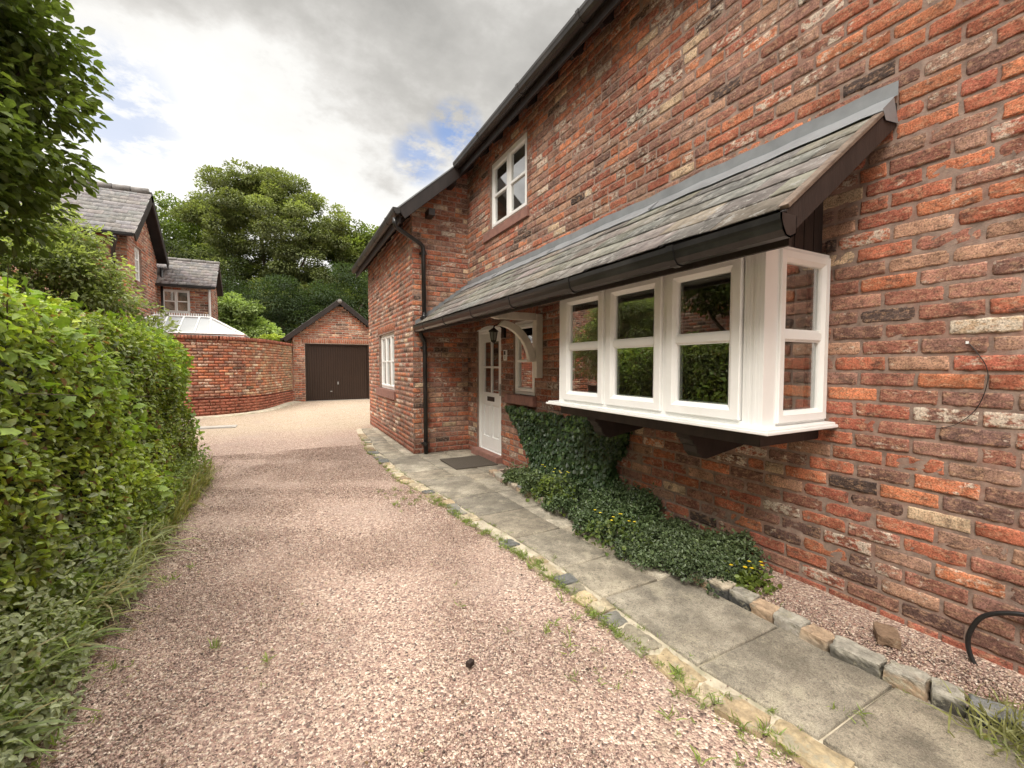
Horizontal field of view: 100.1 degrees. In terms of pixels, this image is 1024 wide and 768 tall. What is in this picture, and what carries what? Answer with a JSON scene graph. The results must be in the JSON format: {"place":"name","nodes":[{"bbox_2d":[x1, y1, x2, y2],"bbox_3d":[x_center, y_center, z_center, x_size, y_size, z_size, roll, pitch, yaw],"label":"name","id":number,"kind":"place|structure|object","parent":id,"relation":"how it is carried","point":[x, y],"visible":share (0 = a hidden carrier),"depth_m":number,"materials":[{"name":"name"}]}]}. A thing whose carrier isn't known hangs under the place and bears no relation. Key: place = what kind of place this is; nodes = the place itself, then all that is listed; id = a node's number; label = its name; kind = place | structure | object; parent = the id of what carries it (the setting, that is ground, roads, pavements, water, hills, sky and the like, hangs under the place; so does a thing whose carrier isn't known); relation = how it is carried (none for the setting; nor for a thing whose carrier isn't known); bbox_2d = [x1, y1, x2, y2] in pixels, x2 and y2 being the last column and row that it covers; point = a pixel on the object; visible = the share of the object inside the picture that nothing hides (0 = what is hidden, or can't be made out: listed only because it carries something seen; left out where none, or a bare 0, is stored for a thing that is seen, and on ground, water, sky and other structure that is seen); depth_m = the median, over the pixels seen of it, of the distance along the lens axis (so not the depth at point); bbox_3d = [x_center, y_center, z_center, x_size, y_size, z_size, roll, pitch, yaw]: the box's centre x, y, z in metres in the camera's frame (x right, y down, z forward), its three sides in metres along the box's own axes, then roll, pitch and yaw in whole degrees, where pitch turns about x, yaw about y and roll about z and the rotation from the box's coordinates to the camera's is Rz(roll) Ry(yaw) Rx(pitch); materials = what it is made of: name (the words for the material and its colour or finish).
{"place":"outdoors","nodes":[
{"label":"outdoors","id":0,"kind":"place"},
{"bbox_2d":[10,0,584,280],"label":"sky","id":1,"kind":"structure","parent":0,"point":[370,102],"materials":[{"name":"white"}]},
{"bbox_2d":[0,396,1023,767],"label":"ground","id":2,"kind":"structure","parent":0,"point":[300,426],"depth_m":2.02,"materials":[{"name":"beige gravel"}]},
{"bbox_2d":[0,0,114,259],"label":"overhanging tree","id":3,"kind":"object","parent":2,"relation":"on","point":[35,58],"visible":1,"depth_m":3.59,"materials":[{"name":"green plant"}]},
{"bbox_2d":[0,474,150,767],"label":"trailing plant","id":4,"kind":"object","parent":2,"relation":"on","point":[8,759],"visible":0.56,"depth_m":1.75,"materials":[{"name":"green plant"}]},
{"bbox_2d":[0,566,155,758],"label":"strap leaf plant","id":5,"kind":"object","parent":2,"relation":"on","point":[72,651],"visible":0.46,"depth_m":1.74,"materials":[{"name":"green plant"}]},
{"bbox_2d":[0,178,168,320],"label":"brick house","id":6,"kind":"structure","parent":2,"relation":"on","point":[126,216],"depth_m":11.59,"materials":[{"name":"red brick"}]},
{"bbox_2d":[134,245,145,289],"bbox_3d":[-10.394,-3.261,11.884,0.185,1.155,0.830,-1,3,-28],"label":"window","id":7,"kind":"structure","parent":6,"relation":"in","point":[138,262],"depth_m":12.05,"materials":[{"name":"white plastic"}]},
{"bbox_2d":[0,202,181,361],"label":"leafy shrub","id":8,"kind":"object","parent":2,"relation":"on","point":[72,264],"visible":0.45,"depth_m":5.58,"materials":[{"name":"green plant"}]},
{"bbox_2d":[0,265,204,690],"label":"hedge","id":9,"kind":"object","parent":2,"relation":"on","point":[93,407],"visible":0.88,"depth_m":2.38,"materials":[{"name":"green plant"}]},
{"bbox_2d":[38,443,213,636],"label":"grass","id":10,"kind":"structure","parent":2,"relation":"on","point":[131,525],"depth_m":2.95,"materials":[{"name":"green plant"}]},
{"bbox_2d":[59,509,200,628],"bbox_3d":[-2.393,1.080,2.728,0.613,0.460,1.640,-1,3,-28],"label":"grass tuft","id":11,"kind":"object","parent":2,"relation":"on","point":[145,542],"visible":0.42,"depth_m":2.73,"materials":[{"name":"green plant"}]},
{"bbox_2d":[155,257,223,319],"bbox_3d":[-11.438,-1.759,14.424,2.782,4.975,2.059,-1,3,-28],"label":"brick extension","id":12,"kind":"object","parent":2,"relation":"on","point":[190,286],"visible":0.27,"depth_m":14.11,"materials":[{"name":"red brick"}]},
{"bbox_2d":[163,289,189,312],"bbox_3d":[-10.912,-2.691,13.938,0.780,0.760,0.153,-1,3,-28],"label":"window","id":13,"kind":"structure","parent":12,"relation":"in","point":[177,301],"depth_m":13.94,"materials":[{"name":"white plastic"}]},
{"bbox_2d":[155,453,225,542],"bbox_3d":[-3.301,1.054,4.428,0.550,0.476,2.908,-1,3,-28],"label":"grass tuft","id":14,"kind":"object","parent":2,"relation":"on","point":[185,504],"visible":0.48,"depth_m":4.18,"materials":[{"name":"green plant"}]},
{"bbox_2d":[143,312,248,403],"bbox_3d":[-9.822,-0.665,12.900,3.229,2.920,2.056,-1,3,-28],"label":"conservatory","id":15,"kind":"object","parent":2,"relation":"on","point":[200,325],"visible":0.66,"depth_m":12.62,"materials":[{"name":"white plastic"}]},
{"bbox_2d":[153,190,252,277],"bbox_3d":[-24.454,-6.490,29.397,12.208,13.205,8.892,-1,3,-28],"label":"broadleaf tree","id":16,"kind":"object","parent":2,"relation":"on","point":[181,229],"visible":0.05,"depth_m":28.79,"materials":[{"name":"green plant"}]},
{"bbox_2d":[162,230,257,316],"bbox_3d":[-22.421,-3.969,22.690,16.063,8.956,5.631,-1,3,-20],"label":"evergreen tree","id":17,"kind":"object","parent":2,"relation":"on","point":[178,247],"visible":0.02,"depth_m":24.29,"materials":[{"name":"green plant"}]},
{"bbox_2d":[196,425,236,429],"bbox_3d":[-6.954,1.010,10.041,0.850,0.029,0.450,-1,3,-28],"label":"drain cover","id":18,"kind":"object","parent":2,"relation":"on","point":[218,427],"visible":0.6,"depth_m":10.03,"materials":[{"name":"metal"}]},
{"bbox_2d":[164,334,300,418],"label":"garden wall","id":19,"kind":"structure","parent":2,"relation":"on","point":[217,387],"depth_m":12.32,"materials":[{"name":"brick"}]},
{"bbox_2d":[217,291,284,340],"bbox_3d":[-12.111,-1.786,18.910,3.775,4.647,2.460,-1,3,-28],"label":"leafy shrub","id":20,"kind":"object","parent":2,"relation":"on","point":[240,315],"visible":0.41,"depth_m":18.52,"materials":[{"name":"green plant"}]},
{"bbox_2d":[165,157,367,332],"bbox_3d":[-15.877,-7.430,29.298,13.338,15.056,9.626,-1,3,-28],"label":"broadleaf tree","id":21,"kind":"object","parent":2,"relation":"on","point":[251,200],"visible":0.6,"depth_m":27.30,"materials":[{"name":"green plant"}]},
{"bbox_2d":[249,333,292,352],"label":"leafy shrub","id":22,"kind":"object","parent":2,"relation":"on","point":[270,337],"visible":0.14,"depth_m":16.87,"materials":[{"name":"green plant"}]},
{"bbox_2d":[221,260,368,344],"bbox_3d":[-10.714,-3.548,25.277,13.822,7.762,5.138,-1,3,-28],"label":"evergreen tree","id":23,"kind":"object","parent":2,"relation":"on","point":[302,309],"visible":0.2,"depth_m":23.85,"materials":[{"name":"green plant"}]},
{"bbox_2d":[285,303,359,331],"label":"distant wood","id":24,"kind":"object","parent":2,"relation":"on","point":[294,326],"depth_m":47.31,"materials":[{"name":"green plant"}]},
{"bbox_2d":[280,298,369,401],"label":"garage","id":25,"kind":"structure","parent":2,"relation":"on","point":[330,362],"depth_m":16.53,"materials":[{"name":"brick"}]},
{"bbox_2d":[305,343,368,400],"bbox_3d":[-6.768,-0.432,16.687,2.300,2.230,0.090,-1,3,-28],"label":"door","id":26,"kind":"structure","parent":25,"relation":"in","point":[332,371],"depth_m":16.66,"materials":[{"name":"paint"}]},
{"bbox_2d":[319,219,378,312],"bbox_3d":[-9.513,-6.045,32.697,10.494,12.011,8.030,-1,3,-28],"label":"broadleaf tree","id":27,"kind":"object","parent":2,"relation":"on","point":[367,236],"visible":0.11,"depth_m":30.47,"materials":[{"name":"green plant"}]},
{"bbox_2d":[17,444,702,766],"bbox_3d":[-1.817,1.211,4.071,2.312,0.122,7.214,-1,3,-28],"label":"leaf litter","id":28,"kind":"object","parent":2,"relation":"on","point":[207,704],"visible":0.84,"depth_m":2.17,"materials":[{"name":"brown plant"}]},
{"bbox_2d":[466,658,473,667],"bbox_3d":[-0.188,1.251,1.922,0.025,0.024,0.035,2,3,32],"label":"stone","id":29,"kind":"object","parent":2,"relation":"on","point":[470,663],"visible":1,"depth_m":1.91,"materials":[{"name":"brown stone"}]},
{"bbox_2d":[24,434,1023,767],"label":"grass","id":30,"kind":"structure","parent":2,"relation":"on","point":[522,554],"depth_m":1.97,"materials":[{"name":"green plant"}]},
{"bbox_2d":[358,434,854,767],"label":"path edging","id":31,"kind":"object","parent":2,"relation":"on","point":[815,753],"visible":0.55,"depth_m":1.83,"materials":[{"name":"stone"}]},
{"bbox_2d":[499,467,748,566],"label":"soil","id":32,"kind":"structure","parent":2,"relation":"on","point":[502,471],"depth_m":3.70,"materials":[{"name":"brown soil"}]},
{"bbox_2d":[500,461,575,510],"bbox_3d":[0.263,1.028,4.756,0.632,0.346,1.457,-1,3,-28],"label":"shrub","id":33,"kind":"object","parent":32,"relation":"on","point":[524,477],"visible":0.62,"depth_m":4.53,"materials":[{"name":"green plant"}]},
{"bbox_2d":[541,472,666,550],"bbox_3d":[0.730,1.006,3.701,0.768,0.410,1.149,-1,3,-28],"label":"shrub","id":34,"kind":"object","parent":32,"relation":"on","point":[613,501],"visible":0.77,"depth_m":3.53,"materials":[{"name":"green plant"}]},
{"bbox_2d":[601,513,772,598],"bbox_3d":[1.129,1.067,2.948,0.756,0.322,0.961,-1,3,-28],"label":"shrub","id":35,"kind":"object","parent":32,"relation":"on","point":[710,552],"visible":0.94,"depth_m":2.82,"materials":[{"name":"green plant"}]},
{"bbox_2d":[351,0,1023,674],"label":"brick house","id":36,"kind":"structure","parent":2,"relation":"on","point":[759,264],"depth_m":2.46,"materials":[{"name":"red brick"}]},
{"bbox_2d":[376,331,395,399],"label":"window","id":37,"kind":"structure","parent":36,"relation":"in","point":[386,341],"depth_m":8.93,"materials":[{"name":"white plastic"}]},
{"bbox_2d":[489,323,505,342],"bbox_3d":[-0.211,-0.709,5.983,0.253,0.273,0.130,-1,3,-28],"label":"wall lantern","id":38,"kind":"object","parent":36,"relation":"attached to","point":[493,331],"depth_m":5.94,"materials":[{"name":"black metal"}]},
{"bbox_2d":[471,326,531,463],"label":"door","id":39,"kind":"structure","parent":36,"relation":"in","point":[488,446],"depth_m":6.64,"materials":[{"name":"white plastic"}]},
{"bbox_2d":[503,350,506,360],"bbox_3d":[-0.094,-0.404,6.024,0.027,0.150,0.090,-1,3,-28],"label":"doorbell","id":40,"kind":"object","parent":36,"relation":"attached to","point":[504,355],"visible":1,"depth_m":6.01,"materials":[{"name":"white plastic"}]},
{"bbox_2d":[483,128,528,243],"bbox_3d":[-0.068,-2.700,5.984,0.135,1.130,1.380,-1,3,-28],"label":"window","id":41,"kind":"structure","parent":36,"relation":"in","point":[508,172],"depth_m":5.89,"materials":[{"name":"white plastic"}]},
{"bbox_2d":[491,312,542,377],"bbox_3d":[0.049,-0.453,5.034,0.680,0.772,0.090,-1,3,-28],"label":"porch bracket","id":42,"kind":"object","parent":36,"relation":"attached to","point":[534,353],"visible":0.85,"depth_m":5.10,"materials":[{"name":"white paint"}]},
{"bbox_2d":[504,321,536,406],"bbox_3d":[0.141,-0.288,5.649,0.150,1.120,0.790,-1,3,-28],"label":"window","id":43,"kind":"structure","parent":36,"relation":"in","point":[518,375],"depth_m":5.72,"materials":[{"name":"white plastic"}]},
{"bbox_2d":[504,405,633,502],"bbox_3d":[0.412,0.757,4.811,0.300,0.980,2.402,-1,3,-28],"label":"ivy plant","id":44,"kind":"object","parent":36,"relation":"attached to","point":[576,446],"visible":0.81,"depth_m":4.44,"materials":[{"name":"green plant"}]},
{"bbox_2d":[546,247,837,458],"bbox_3d":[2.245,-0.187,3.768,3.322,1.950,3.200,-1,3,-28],"label":"bay window","id":45,"kind":"structure","parent":36,"relation":"in","point":[722,357],"depth_m":2.66,"materials":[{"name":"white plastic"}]},
{"bbox_2d":[935,341,988,428],"bbox_3d":[2.051,0.012,1.954,0.011,0.412,0.168,-1,3,-25],"label":"cable","id":46,"kind":"object","parent":36,"relation":"attached to","point":[967,342],"visible":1,"depth_m":1.91,"materials":[{"name":"rubber"}]},
{"bbox_2d":[965,611,1023,664],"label":"hose","id":47,"kind":"object","parent":36,"relation":"attached to","point":[977,620],"visible":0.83,"depth_m":1.88,"materials":[{"name":"rubber"}]},
{"bbox_2d":[489,469,1023,741],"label":"bed edging","id":48,"kind":"object","parent":2,"relation":"on","point":[915,682],"visible":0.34,"depth_m":1.91,"materials":[{"name":"stone"}]},
{"bbox_2d":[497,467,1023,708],"bbox_3d":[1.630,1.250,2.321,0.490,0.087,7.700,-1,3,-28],"label":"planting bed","id":49,"kind":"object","parent":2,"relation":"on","point":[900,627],"visible":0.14,"depth_m":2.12,"materials":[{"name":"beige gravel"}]},
{"bbox_2d":[526,464,576,516],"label":"flowering plant","id":50,"kind":"object","parent":49,"relation":"on","point":[549,479],"visible":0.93,"depth_m":4.11,"materials":[{"name":"green plant"}]},
{"bbox_2d":[573,509,652,560],"bbox_3d":[0.720,1.087,3.195,0.352,0.276,0.619,-1,3,-28],"label":"flowering plant","id":51,"kind":"object","parent":49,"relation":"on","point":[609,542],"visible":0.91,"depth_m":3.16,"materials":[{"name":"green plant"}]},
{"bbox_2d":[723,560,781,595],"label":"flowering plant","id":52,"kind":"object","parent":49,"relation":"on","point":[744,577],"visible":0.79,"depth_m":2.53,"materials":[{"name":"green plant"}]},
{"bbox_2d":[873,621,901,649],"bbox_3d":[1.782,1.194,2.038,0.094,0.053,0.130,2,3,32],"label":"stone","id":53,"kind":"object","parent":49,"relation":"on","point":[887,635],"visible":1,"depth_m":2.01,"materials":[{"name":"beige stone"}]},
{"bbox_2d":[356,428,1023,767],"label":"path","id":54,"kind":"structure","parent":0,"point":[762,664],"depth_m":2.02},
{"bbox_2d":[440,455,497,469],"bbox_3d":[-0.636,1.135,6.235,0.630,0.015,0.700,-1,3,-28],"label":"doormat","id":55,"kind":"object","parent":54,"relation":"on","point":[466,462],"visible":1,"depth_m":6.17,"materials":[{"name":"grey fabric"}]},
{"bbox_2d":[917,680,1023,767],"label":"grass tuft","id":56,"kind":"object","parent":54,"relation":"on","point":[1014,733],"visible":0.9,"depth_m":1.54,"materials":[{"name":"green plant"}]}
]}

